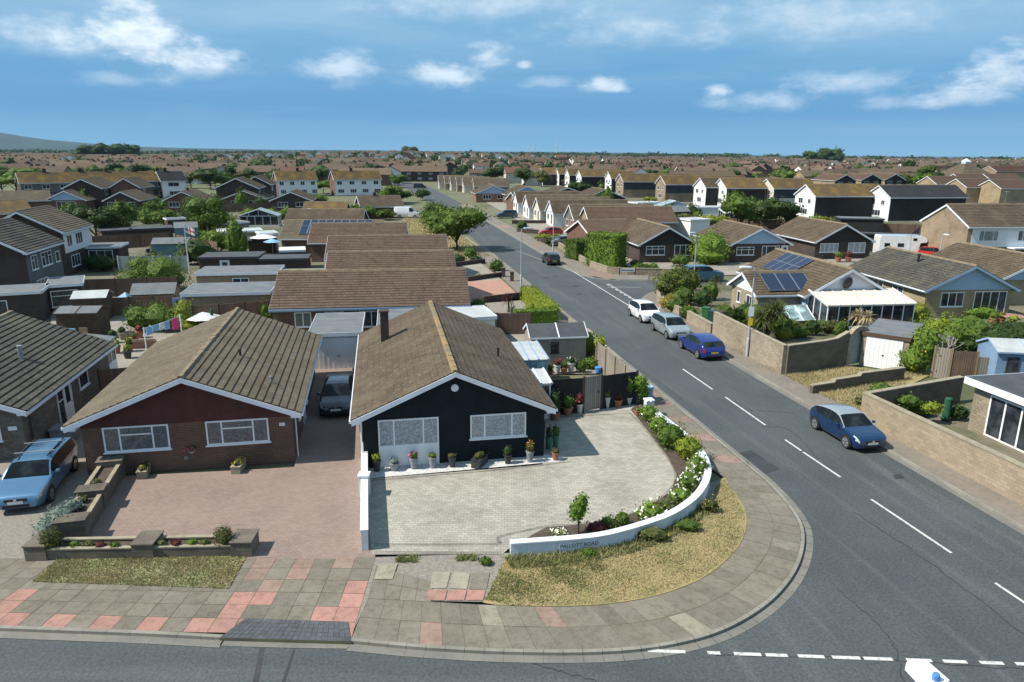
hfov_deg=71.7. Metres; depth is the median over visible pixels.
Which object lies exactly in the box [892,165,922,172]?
town house
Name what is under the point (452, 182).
gabled house
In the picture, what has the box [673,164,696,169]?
town house
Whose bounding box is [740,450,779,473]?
road patch
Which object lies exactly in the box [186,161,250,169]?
town house
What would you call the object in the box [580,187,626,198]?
gabled house
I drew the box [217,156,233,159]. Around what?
town house
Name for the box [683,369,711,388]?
line
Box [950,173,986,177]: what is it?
gabled house
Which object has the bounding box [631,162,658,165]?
town house
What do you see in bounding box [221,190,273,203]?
gabled house
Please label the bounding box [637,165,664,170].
town house
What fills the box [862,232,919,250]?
flat roofed outbuilding
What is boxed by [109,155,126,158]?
town house
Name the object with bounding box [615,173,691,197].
terrace house
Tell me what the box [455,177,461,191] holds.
gabled house
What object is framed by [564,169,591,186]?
terrace house
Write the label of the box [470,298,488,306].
shrub
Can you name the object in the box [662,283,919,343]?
corner plot
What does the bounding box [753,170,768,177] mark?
town house
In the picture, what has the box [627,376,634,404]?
potted plant
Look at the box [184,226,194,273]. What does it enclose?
flagpole
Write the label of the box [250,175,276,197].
gabled house
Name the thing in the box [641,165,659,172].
town house
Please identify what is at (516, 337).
yard paving
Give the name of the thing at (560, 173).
terrace house
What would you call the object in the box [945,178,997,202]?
gabled house
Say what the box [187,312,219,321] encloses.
parasol
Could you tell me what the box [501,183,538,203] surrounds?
gabled house
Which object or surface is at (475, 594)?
loose paver
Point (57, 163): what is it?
town house
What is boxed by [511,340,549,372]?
conservatory
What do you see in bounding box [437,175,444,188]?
gabled house
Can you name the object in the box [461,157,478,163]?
town house
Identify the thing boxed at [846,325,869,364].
arched gate
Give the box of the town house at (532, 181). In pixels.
[522,166,542,184]
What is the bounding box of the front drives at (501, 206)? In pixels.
[486,202,628,267]
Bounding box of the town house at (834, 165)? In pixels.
[827,164,848,167]
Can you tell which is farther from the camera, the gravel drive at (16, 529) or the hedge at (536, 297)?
the hedge at (536, 297)
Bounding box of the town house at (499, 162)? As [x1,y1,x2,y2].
[492,160,505,166]
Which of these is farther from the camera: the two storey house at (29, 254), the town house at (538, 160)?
the town house at (538, 160)
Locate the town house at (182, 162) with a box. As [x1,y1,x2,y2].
[156,158,189,165]
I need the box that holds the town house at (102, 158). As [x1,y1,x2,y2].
[99,156,112,161]
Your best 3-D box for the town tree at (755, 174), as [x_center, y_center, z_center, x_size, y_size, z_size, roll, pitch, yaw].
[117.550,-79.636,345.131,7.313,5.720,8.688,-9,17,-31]
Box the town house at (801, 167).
[794,165,814,171]
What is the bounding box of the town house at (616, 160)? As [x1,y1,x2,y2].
[603,159,634,163]
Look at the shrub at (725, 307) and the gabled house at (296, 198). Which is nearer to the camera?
the shrub at (725, 307)
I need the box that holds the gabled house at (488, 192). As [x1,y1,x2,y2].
[470,183,506,201]
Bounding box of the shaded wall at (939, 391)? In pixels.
[865,375,964,406]
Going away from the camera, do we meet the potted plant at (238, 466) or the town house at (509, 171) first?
the potted plant at (238, 466)
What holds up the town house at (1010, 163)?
on the ground at (416, 204)
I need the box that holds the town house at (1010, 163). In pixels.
[1003,162,1023,165]
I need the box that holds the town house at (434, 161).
[430,160,454,163]
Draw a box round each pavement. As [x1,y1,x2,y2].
[0,557,374,636]
[352,478,800,648]
[368,566,431,601]
[637,389,762,478]
[645,289,697,323]
[687,324,1023,525]
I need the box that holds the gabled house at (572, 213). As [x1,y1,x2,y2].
[563,203,653,229]
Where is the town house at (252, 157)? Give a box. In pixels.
[250,155,264,158]
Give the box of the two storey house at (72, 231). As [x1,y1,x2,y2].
[1,205,93,275]
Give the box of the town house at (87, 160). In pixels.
[57,159,91,161]
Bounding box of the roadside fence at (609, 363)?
[567,317,637,403]
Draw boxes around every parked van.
[394,206,419,217]
[413,183,425,187]
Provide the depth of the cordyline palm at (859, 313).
54.07 m
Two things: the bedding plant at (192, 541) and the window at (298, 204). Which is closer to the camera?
the bedding plant at (192, 541)
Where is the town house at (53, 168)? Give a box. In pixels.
[21,164,71,171]
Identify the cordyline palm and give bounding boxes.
[499,293,514,311]
[506,305,515,312]
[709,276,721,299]
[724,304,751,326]
[743,297,794,335]
[847,308,876,325]
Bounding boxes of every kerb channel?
[0,631,223,647]
[220,641,349,648]
[346,475,812,662]
[459,205,642,280]
[484,246,765,474]
[722,357,1023,534]
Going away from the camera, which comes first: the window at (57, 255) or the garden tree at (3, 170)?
the window at (57, 255)
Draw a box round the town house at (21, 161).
[0,158,46,162]
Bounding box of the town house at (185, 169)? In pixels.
[165,164,201,183]
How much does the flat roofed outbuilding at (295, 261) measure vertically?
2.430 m
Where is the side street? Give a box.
[568,271,727,305]
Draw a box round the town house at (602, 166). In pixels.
[592,163,622,169]
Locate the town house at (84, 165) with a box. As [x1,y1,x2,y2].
[61,161,119,168]
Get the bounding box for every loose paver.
[374,564,396,578]
[426,590,446,599]
[429,572,449,587]
[446,590,466,599]
[449,572,469,588]
[466,590,484,599]
[469,573,489,588]
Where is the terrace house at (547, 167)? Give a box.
[531,167,562,167]
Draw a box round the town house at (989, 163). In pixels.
[972,161,999,165]
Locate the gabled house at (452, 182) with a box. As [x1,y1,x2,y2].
[449,176,482,190]
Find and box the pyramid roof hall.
[940,158,990,175]
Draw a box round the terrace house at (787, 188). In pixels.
[763,178,813,203]
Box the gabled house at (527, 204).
[522,194,595,218]
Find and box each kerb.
[0,625,223,639]
[351,474,804,655]
[460,205,648,280]
[482,245,759,473]
[724,356,1023,529]
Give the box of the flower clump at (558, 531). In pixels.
[548,526,569,535]
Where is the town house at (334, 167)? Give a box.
[304,162,354,170]
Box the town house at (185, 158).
[165,156,196,159]
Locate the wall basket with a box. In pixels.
[183,444,197,453]
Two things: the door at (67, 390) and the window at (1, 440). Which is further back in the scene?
the door at (67, 390)
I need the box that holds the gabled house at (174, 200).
[162,187,215,209]
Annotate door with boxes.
[63,383,74,419]
[172,297,185,306]
[319,337,356,368]
[849,331,862,363]
[863,336,903,368]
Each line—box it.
[143,314,181,349]
[574,272,627,304]
[648,649,684,652]
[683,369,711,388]
[707,651,720,654]
[725,397,765,424]
[734,652,761,655]
[765,653,787,656]
[797,654,824,657]
[803,452,840,476]
[831,655,860,659]
[863,657,893,660]
[870,499,951,552]
[905,658,932,661]
[942,659,966,662]
[979,661,1004,664]
[994,583,1023,602]
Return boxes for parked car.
[0,436,78,509]
[47,423,80,439]
[316,374,352,415]
[496,209,517,217]
[538,226,562,234]
[551,235,566,245]
[628,299,659,322]
[651,312,690,338]
[678,333,724,358]
[683,264,723,280]
[809,403,886,448]
[918,246,938,254]
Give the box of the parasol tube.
[940,397,952,420]
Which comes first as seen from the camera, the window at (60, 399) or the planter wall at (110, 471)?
the planter wall at (110, 471)
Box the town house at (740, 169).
[676,165,747,176]
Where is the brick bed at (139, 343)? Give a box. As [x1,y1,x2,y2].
[131,339,156,348]
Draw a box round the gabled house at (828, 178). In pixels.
[811,173,856,183]
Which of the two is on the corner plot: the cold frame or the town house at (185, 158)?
the cold frame
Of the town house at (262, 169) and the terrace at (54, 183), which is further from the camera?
the town house at (262, 169)
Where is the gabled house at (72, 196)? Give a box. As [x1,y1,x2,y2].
[46,189,95,209]
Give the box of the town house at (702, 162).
[687,160,714,163]
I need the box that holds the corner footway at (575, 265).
[462,204,647,278]
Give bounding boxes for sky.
[0,0,1023,156]
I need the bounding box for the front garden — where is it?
[907,368,1023,462]
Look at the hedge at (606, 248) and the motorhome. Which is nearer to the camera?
the hedge at (606, 248)
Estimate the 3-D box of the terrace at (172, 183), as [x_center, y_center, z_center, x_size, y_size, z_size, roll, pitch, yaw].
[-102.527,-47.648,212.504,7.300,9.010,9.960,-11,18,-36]
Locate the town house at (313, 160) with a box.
[303,157,315,163]
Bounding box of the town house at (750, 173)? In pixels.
[740,165,752,177]
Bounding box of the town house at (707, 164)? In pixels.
[702,162,742,165]
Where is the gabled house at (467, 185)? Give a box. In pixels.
[461,177,497,192]
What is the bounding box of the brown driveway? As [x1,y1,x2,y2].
[90,368,374,558]
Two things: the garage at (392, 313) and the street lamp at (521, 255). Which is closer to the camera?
the garage at (392, 313)
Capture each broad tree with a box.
[71,144,101,154]
[92,141,124,154]
[118,144,142,154]
[401,146,418,150]
[565,180,592,190]
[642,196,656,200]
[676,213,697,217]
[698,214,730,224]
[717,189,760,224]
[743,196,773,222]
[751,192,803,226]
[802,150,828,158]
[809,215,830,219]
[816,147,845,160]
[899,159,916,165]
[914,164,937,173]
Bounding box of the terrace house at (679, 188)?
[655,175,745,201]
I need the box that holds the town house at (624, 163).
[614,161,632,164]
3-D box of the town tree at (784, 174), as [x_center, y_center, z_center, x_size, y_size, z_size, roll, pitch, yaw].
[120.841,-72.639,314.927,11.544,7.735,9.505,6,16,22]
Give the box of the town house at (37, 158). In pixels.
[25,157,52,159]
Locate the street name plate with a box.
[619,268,635,274]
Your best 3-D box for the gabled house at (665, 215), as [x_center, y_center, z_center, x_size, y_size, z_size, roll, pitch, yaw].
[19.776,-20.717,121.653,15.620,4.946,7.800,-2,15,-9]
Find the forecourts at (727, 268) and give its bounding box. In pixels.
[625,256,862,274]
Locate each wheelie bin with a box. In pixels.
[702,306,711,318]
[708,309,716,321]
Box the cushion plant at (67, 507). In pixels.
[28,494,83,535]
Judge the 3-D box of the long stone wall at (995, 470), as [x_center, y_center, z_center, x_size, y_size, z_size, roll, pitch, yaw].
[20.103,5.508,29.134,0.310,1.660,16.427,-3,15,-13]
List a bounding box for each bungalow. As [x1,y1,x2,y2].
[0,190,50,207]
[0,199,30,218]
[0,310,117,460]
[60,307,321,474]
[268,267,470,330]
[278,208,383,253]
[282,208,368,225]
[303,201,350,207]
[307,222,407,261]
[324,234,447,261]
[325,249,455,268]
[349,300,557,467]
[354,191,403,217]
[505,192,514,209]
[564,218,629,238]
[625,218,694,262]
[693,219,793,262]
[736,235,887,304]
[771,216,875,258]
[848,235,1020,317]
[931,241,1023,304]
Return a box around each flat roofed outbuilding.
[0,283,50,320]
[45,275,84,312]
[85,242,128,266]
[96,227,133,235]
[129,225,172,236]
[163,217,185,232]
[172,281,275,317]
[194,265,284,282]
[197,251,265,268]
[206,220,249,230]
[216,227,262,248]
[255,230,278,249]
[258,254,311,269]
[279,246,305,253]
[284,268,324,269]
[628,201,659,203]
[676,217,710,235]
[687,205,720,215]
[834,216,884,231]
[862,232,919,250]
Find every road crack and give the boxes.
[532,663,595,681]
[729,654,1022,668]
[762,426,817,458]
[837,588,904,681]
[854,512,1023,633]
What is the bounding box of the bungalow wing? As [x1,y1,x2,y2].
[726,270,811,319]
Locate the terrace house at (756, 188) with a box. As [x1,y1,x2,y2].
[716,178,767,205]
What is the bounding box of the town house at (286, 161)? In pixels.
[263,158,296,162]
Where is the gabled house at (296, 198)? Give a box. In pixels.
[269,189,316,210]
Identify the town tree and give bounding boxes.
[0,155,18,162]
[25,166,41,171]
[66,165,84,171]
[84,164,102,171]
[102,162,123,170]
[122,163,146,170]
[142,164,154,170]
[211,172,233,184]
[223,165,236,177]
[226,161,239,166]
[243,168,260,175]
[250,158,267,164]
[265,171,272,179]
[309,164,329,180]
[362,163,382,167]
[388,174,407,185]
[481,166,505,176]
[499,163,508,169]
[513,162,529,165]
[513,167,534,184]
[530,169,552,186]
[543,160,560,166]
[645,168,658,172]
[720,159,749,173]
[730,169,741,174]
[752,172,760,177]
[772,169,796,177]
[812,172,835,177]
[851,163,869,167]
[900,175,913,184]
[910,174,926,184]
[931,171,944,175]
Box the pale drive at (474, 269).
[456,263,501,280]
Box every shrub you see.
[78,185,88,195]
[111,219,130,226]
[120,199,144,217]
[136,207,152,223]
[144,245,157,255]
[173,235,220,263]
[178,212,189,220]
[198,225,206,237]
[222,210,250,250]
[233,187,247,203]
[239,207,254,213]
[252,195,267,202]
[278,206,291,218]
[455,252,466,261]
[461,247,477,256]
[469,254,483,260]
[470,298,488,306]
[487,257,504,271]
[516,219,527,228]
[523,301,533,308]
[531,232,550,238]
[544,236,554,245]
[574,358,587,371]
[581,356,598,368]
[585,519,608,532]
[599,514,617,529]
[600,183,613,198]
[613,509,629,525]
[629,259,641,265]
[631,262,656,267]
[632,494,666,519]
[634,373,651,403]
[634,401,658,422]
[647,412,667,432]
[648,261,658,267]
[653,418,687,449]
[654,495,681,510]
[659,291,675,308]
[663,295,688,311]
[668,484,691,501]
[669,253,690,265]
[671,285,693,302]
[673,433,704,458]
[676,465,702,491]
[679,304,698,317]
[684,203,702,213]
[685,450,713,475]
[691,285,714,306]
[692,209,704,216]
[702,278,720,300]
[713,302,733,315]
[733,299,752,308]
[738,298,764,329]
[771,313,797,334]
[773,323,799,340]
[789,325,810,338]
[792,317,802,327]
[801,317,822,334]
[805,319,827,331]
[820,316,848,333]
[832,319,850,335]
[846,395,861,404]
[867,381,889,390]
[896,391,922,408]
[900,401,929,414]
[909,313,935,328]
[912,296,932,321]
[919,310,956,348]
[920,400,949,414]
[938,334,962,347]
[939,307,1008,351]
[944,322,1022,351]
[950,403,970,420]
[964,305,998,317]
[988,311,1023,338]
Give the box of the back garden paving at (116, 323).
[51,290,274,367]
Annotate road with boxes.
[0,627,645,681]
[393,182,516,238]
[469,235,1023,681]
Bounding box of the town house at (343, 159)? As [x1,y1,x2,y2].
[328,157,353,162]
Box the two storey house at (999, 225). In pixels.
[920,191,1023,251]
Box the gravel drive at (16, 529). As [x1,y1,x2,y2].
[0,427,88,558]
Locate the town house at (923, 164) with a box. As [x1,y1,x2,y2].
[915,162,944,166]
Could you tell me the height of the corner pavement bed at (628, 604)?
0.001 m
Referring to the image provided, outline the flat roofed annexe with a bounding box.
[447,305,496,325]
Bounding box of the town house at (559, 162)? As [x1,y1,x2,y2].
[549,159,570,164]
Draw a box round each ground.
[0,156,1023,645]
[70,198,354,285]
[355,478,722,625]
[478,198,921,254]
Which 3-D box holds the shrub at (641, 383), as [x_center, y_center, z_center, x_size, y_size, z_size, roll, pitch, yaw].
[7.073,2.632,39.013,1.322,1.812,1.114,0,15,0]
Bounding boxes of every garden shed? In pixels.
[52,305,110,334]
[70,289,114,318]
[129,282,180,297]
[145,237,190,255]
[173,221,198,238]
[247,236,276,252]
[523,321,588,366]
[671,205,690,214]
[976,337,1023,374]
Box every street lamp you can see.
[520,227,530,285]
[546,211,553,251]
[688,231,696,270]
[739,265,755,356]
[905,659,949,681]
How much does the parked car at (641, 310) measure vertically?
1.495 m
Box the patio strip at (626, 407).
[584,398,637,411]
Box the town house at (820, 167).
[811,164,828,169]
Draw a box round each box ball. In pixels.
[37,524,64,552]
[212,525,234,546]
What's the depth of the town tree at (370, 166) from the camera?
344.27 m
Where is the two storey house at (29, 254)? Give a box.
[0,217,65,284]
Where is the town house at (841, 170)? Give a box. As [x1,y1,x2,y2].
[826,167,860,173]
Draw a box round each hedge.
[512,307,559,323]
[519,285,560,319]
[562,237,586,259]
[583,231,629,266]
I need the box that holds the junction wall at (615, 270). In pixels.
[558,242,673,274]
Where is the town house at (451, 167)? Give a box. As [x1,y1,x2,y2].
[440,160,457,174]
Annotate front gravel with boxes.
[485,298,525,314]
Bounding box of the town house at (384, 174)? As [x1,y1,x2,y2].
[338,166,391,185]
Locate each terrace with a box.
[15,167,161,197]
[155,167,186,198]
[272,168,317,195]
[328,167,381,195]
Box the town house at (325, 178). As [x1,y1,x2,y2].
[311,163,331,182]
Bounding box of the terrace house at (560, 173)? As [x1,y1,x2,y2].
[556,168,580,185]
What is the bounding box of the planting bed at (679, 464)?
[527,401,701,537]
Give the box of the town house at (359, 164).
[327,162,377,167]
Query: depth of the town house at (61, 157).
625.69 m
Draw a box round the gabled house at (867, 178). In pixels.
[846,173,882,184]
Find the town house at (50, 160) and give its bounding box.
[45,157,59,161]
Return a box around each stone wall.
[656,289,681,316]
[686,311,712,333]
[712,311,787,373]
[784,330,849,373]
[860,392,1023,505]
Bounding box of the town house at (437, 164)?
[422,161,442,165]
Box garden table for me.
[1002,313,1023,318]
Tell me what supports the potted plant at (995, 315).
on the back lawn
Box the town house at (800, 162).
[787,160,805,163]
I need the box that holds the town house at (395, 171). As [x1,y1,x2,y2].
[387,164,401,183]
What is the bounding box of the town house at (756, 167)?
[742,164,766,172]
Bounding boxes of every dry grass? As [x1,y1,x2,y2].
[35,555,245,587]
[403,216,488,260]
[784,366,929,409]
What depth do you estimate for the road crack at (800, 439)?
34.38 m
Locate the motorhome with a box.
[872,234,926,252]
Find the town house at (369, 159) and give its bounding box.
[360,157,396,161]
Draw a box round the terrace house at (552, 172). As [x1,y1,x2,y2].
[540,168,556,185]
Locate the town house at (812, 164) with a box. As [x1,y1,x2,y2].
[804,162,816,165]
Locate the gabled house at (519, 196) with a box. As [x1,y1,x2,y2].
[512,191,579,212]
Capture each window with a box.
[0,300,8,314]
[0,428,4,442]
[24,185,31,189]
[30,254,39,270]
[37,276,47,282]
[41,250,53,267]
[42,184,49,188]
[50,289,77,307]
[55,250,59,262]
[56,202,74,208]
[56,389,67,422]
[66,234,72,247]
[71,253,81,267]
[75,231,83,244]
[78,371,90,390]
[88,250,113,261]
[101,424,171,454]
[168,182,178,186]
[169,191,179,195]
[169,202,179,206]
[205,418,270,446]
[219,260,229,265]
[232,278,248,281]
[278,202,287,207]
[294,312,311,327]
[296,202,303,206]
[303,407,305,423]
[359,311,377,327]
[378,417,438,467]
[469,412,526,440]
[483,195,490,198]
[550,342,559,353]
[645,246,664,255]
[673,245,690,255]
[736,247,753,255]
[736,290,740,303]
[746,294,752,304]
[761,246,779,256]
[800,208,806,214]
[819,243,838,252]
[847,242,865,252]
[872,209,879,215]
[873,279,883,286]
[892,284,903,293]
[939,292,964,307]
[972,291,1007,311]
[978,231,998,241]
[983,395,1023,452]
[1004,357,1020,372]
[1017,230,1023,240]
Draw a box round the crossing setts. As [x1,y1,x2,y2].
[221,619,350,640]
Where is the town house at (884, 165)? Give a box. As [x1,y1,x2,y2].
[871,163,897,167]
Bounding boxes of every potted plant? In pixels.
[107,329,116,339]
[114,339,120,353]
[116,327,126,339]
[122,343,131,358]
[123,337,133,350]
[128,331,138,338]
[134,323,143,337]
[136,461,150,479]
[230,456,245,473]
[371,452,380,471]
[388,456,398,470]
[408,451,417,468]
[428,451,436,467]
[448,453,456,467]
[471,449,487,468]
[502,444,511,463]
[526,439,533,461]
[545,424,553,448]
[548,364,553,375]
[549,388,561,420]
[552,423,560,447]
[552,447,559,460]
[553,358,561,372]
[561,360,567,372]
[562,394,575,415]
[567,355,574,371]
[575,393,585,413]
[604,390,610,407]
[614,393,623,407]
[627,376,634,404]
[633,407,641,415]
[835,251,842,261]
[844,250,853,261]
[989,312,998,324]
[997,310,1005,323]
[1008,314,1020,322]
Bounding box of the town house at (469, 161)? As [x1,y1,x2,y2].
[463,158,473,163]
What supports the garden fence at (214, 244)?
on the garden ground at (102, 274)
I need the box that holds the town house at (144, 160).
[134,158,176,162]
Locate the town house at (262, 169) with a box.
[236,164,290,174]
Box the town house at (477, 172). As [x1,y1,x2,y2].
[468,167,486,176]
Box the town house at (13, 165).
[0,161,37,183]
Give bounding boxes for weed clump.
[478,556,492,564]
[578,546,597,557]
[635,524,672,543]
[674,516,702,532]
[697,494,722,511]
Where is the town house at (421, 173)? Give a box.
[392,164,446,181]
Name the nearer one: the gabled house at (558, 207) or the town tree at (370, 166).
the gabled house at (558, 207)
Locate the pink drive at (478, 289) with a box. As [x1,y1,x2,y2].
[468,280,520,303]
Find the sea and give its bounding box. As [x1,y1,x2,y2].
[759,155,1020,158]
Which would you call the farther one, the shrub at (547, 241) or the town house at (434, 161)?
the town house at (434, 161)
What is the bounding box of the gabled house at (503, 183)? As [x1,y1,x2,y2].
[472,178,509,189]
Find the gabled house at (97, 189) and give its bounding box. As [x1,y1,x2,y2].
[61,177,113,208]
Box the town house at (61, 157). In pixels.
[50,155,64,159]
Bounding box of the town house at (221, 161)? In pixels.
[207,159,237,162]
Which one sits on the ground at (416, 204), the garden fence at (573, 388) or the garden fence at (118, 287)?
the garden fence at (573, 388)
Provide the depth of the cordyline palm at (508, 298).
61.52 m
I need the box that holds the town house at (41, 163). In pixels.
[25,159,49,165]
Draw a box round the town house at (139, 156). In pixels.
[129,155,152,157]
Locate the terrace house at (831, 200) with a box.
[793,183,878,219]
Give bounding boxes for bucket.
[595,366,601,372]
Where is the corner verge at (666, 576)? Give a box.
[483,477,746,605]
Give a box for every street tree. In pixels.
[416,200,455,221]
[419,204,495,248]
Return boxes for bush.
[81,251,117,271]
[111,264,147,278]
[120,294,178,332]
[127,254,148,270]
[138,248,194,288]
[169,297,199,330]
[198,224,227,250]
[257,298,272,318]
[651,260,705,296]
[687,226,736,264]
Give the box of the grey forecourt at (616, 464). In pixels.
[368,404,673,553]
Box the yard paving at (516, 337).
[506,328,631,373]
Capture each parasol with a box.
[118,292,130,296]
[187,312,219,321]
[250,234,276,238]
[264,239,280,249]
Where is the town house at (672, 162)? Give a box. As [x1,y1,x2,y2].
[660,161,696,165]
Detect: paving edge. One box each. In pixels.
[372,461,569,480]
[373,551,501,553]
[374,525,545,545]
[546,413,676,526]
[550,412,629,417]
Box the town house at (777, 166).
[771,164,799,172]
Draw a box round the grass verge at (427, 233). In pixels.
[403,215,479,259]
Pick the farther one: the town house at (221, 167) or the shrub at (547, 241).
the town house at (221, 167)
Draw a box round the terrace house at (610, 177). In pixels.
[604,171,633,192]
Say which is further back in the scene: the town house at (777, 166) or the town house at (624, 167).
the town house at (777, 166)
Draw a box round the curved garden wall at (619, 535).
[510,397,711,556]
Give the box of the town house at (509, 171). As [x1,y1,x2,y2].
[503,165,525,182]
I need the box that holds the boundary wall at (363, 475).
[357,442,370,550]
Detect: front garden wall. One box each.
[456,259,484,265]
[467,272,501,280]
[482,291,521,302]
[512,220,545,223]
[517,228,538,233]
[537,237,564,243]
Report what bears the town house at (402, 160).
on the ground at (416, 204)
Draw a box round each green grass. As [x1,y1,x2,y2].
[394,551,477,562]
[484,552,605,602]
[502,499,714,568]
[641,510,717,548]
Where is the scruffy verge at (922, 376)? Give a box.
[787,366,930,407]
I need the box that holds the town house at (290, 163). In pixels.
[279,161,296,165]
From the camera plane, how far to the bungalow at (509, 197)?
172.49 m
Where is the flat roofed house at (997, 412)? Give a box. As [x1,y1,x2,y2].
[964,372,1023,454]
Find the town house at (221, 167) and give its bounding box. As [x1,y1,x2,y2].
[216,164,234,178]
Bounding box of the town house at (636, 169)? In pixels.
[629,165,647,172]
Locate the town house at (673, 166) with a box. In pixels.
[661,164,676,169]
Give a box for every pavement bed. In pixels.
[353,481,800,649]
[368,569,432,601]
[657,395,747,478]
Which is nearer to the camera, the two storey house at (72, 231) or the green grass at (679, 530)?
the green grass at (679, 530)
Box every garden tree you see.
[0,165,9,190]
[0,166,34,189]
[58,203,125,235]
[59,202,79,208]
[106,199,140,226]
[142,199,168,210]
[147,209,182,224]
[178,193,231,230]
[184,170,198,187]
[191,167,228,188]
[232,170,256,178]
[309,193,329,200]
[317,179,329,192]
[349,203,380,214]
[376,185,403,194]
[376,208,396,219]
[395,191,415,198]
[415,188,431,199]
[894,325,946,372]
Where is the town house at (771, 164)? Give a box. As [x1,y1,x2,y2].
[766,162,781,166]
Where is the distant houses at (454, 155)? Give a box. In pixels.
[0,150,1023,165]
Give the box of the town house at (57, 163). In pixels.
[50,160,103,165]
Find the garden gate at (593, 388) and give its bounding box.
[584,373,601,410]
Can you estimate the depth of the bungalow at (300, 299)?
53.80 m
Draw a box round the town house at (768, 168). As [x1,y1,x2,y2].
[752,162,772,174]
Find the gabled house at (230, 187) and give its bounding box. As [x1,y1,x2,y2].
[214,176,265,200]
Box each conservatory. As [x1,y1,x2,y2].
[86,333,117,368]
[239,207,281,226]
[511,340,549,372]
[530,367,552,420]
[654,200,686,206]
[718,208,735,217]
[807,288,917,331]
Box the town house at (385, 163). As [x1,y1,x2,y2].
[368,160,392,167]
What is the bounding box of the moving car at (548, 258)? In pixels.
[542,252,560,264]
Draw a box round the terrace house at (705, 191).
[693,177,739,205]
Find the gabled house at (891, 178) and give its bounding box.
[870,172,905,184]
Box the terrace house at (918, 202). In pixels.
[870,184,968,221]
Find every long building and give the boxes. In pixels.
[928,165,953,171]
[983,166,1023,176]
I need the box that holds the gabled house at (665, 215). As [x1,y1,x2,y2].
[579,206,678,229]
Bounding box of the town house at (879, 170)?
[849,166,901,174]
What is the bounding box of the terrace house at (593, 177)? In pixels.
[576,170,623,188]
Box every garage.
[309,312,364,368]
[377,308,413,324]
[859,318,924,370]
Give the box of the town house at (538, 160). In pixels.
[530,158,549,162]
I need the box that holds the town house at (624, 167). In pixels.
[616,163,634,168]
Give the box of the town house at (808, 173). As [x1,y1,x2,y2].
[794,168,833,178]
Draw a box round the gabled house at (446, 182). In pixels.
[443,175,476,189]
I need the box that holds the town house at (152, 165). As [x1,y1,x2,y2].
[120,161,168,167]
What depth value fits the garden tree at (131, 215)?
120.87 m
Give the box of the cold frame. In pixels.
[770,305,815,323]
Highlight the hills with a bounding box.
[0,133,786,156]
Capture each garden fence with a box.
[84,276,178,296]
[92,232,169,247]
[96,367,126,391]
[112,295,175,315]
[117,255,189,271]
[153,210,194,217]
[176,234,218,251]
[191,300,271,321]
[221,202,270,211]
[497,312,531,334]
[551,377,584,413]
[601,370,638,408]
[710,218,784,229]
[882,224,921,233]
[911,226,919,233]
[930,346,953,377]
[948,350,979,376]
[974,356,989,374]
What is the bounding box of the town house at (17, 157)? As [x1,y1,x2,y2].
[0,155,25,158]
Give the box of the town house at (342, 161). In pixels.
[322,160,350,163]
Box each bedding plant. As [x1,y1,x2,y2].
[68,540,80,547]
[77,494,88,501]
[82,539,94,546]
[90,478,101,483]
[94,539,107,547]
[109,540,119,547]
[156,538,167,545]
[170,539,181,546]
[186,538,198,544]
[198,537,210,545]
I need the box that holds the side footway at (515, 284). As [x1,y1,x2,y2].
[470,246,566,322]
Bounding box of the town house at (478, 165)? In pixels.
[472,161,489,168]
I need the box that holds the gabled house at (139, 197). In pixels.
[102,189,157,208]
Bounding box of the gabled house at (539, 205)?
[532,196,609,219]
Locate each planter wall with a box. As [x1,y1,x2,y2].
[21,528,258,560]
[52,454,126,536]
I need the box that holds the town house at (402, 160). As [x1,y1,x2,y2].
[396,158,427,164]
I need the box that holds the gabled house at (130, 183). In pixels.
[108,176,154,194]
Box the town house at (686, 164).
[662,163,697,165]
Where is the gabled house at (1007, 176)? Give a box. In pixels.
[983,174,1022,178]
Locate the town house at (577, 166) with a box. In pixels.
[564,164,587,168]
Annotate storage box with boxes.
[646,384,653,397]
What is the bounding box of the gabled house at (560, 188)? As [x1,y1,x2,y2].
[542,183,580,192]
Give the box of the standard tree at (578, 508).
[566,491,590,533]
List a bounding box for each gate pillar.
[501,267,505,276]
[510,271,513,280]
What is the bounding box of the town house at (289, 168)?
[280,164,305,170]
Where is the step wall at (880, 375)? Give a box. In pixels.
[809,366,905,393]
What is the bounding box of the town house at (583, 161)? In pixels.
[576,159,593,162]
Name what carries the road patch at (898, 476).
on the side road at (911, 603)
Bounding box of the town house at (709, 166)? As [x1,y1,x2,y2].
[697,164,721,166]
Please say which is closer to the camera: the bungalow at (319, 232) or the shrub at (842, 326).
the shrub at (842, 326)
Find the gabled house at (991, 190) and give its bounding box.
[978,179,1023,202]
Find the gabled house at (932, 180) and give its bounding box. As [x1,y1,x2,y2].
[916,176,966,184]
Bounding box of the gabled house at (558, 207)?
[545,199,627,226]
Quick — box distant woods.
[0,148,1023,175]
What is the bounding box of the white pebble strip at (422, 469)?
[368,455,565,477]
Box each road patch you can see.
[253,647,264,681]
[282,648,294,681]
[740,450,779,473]
[893,474,903,478]

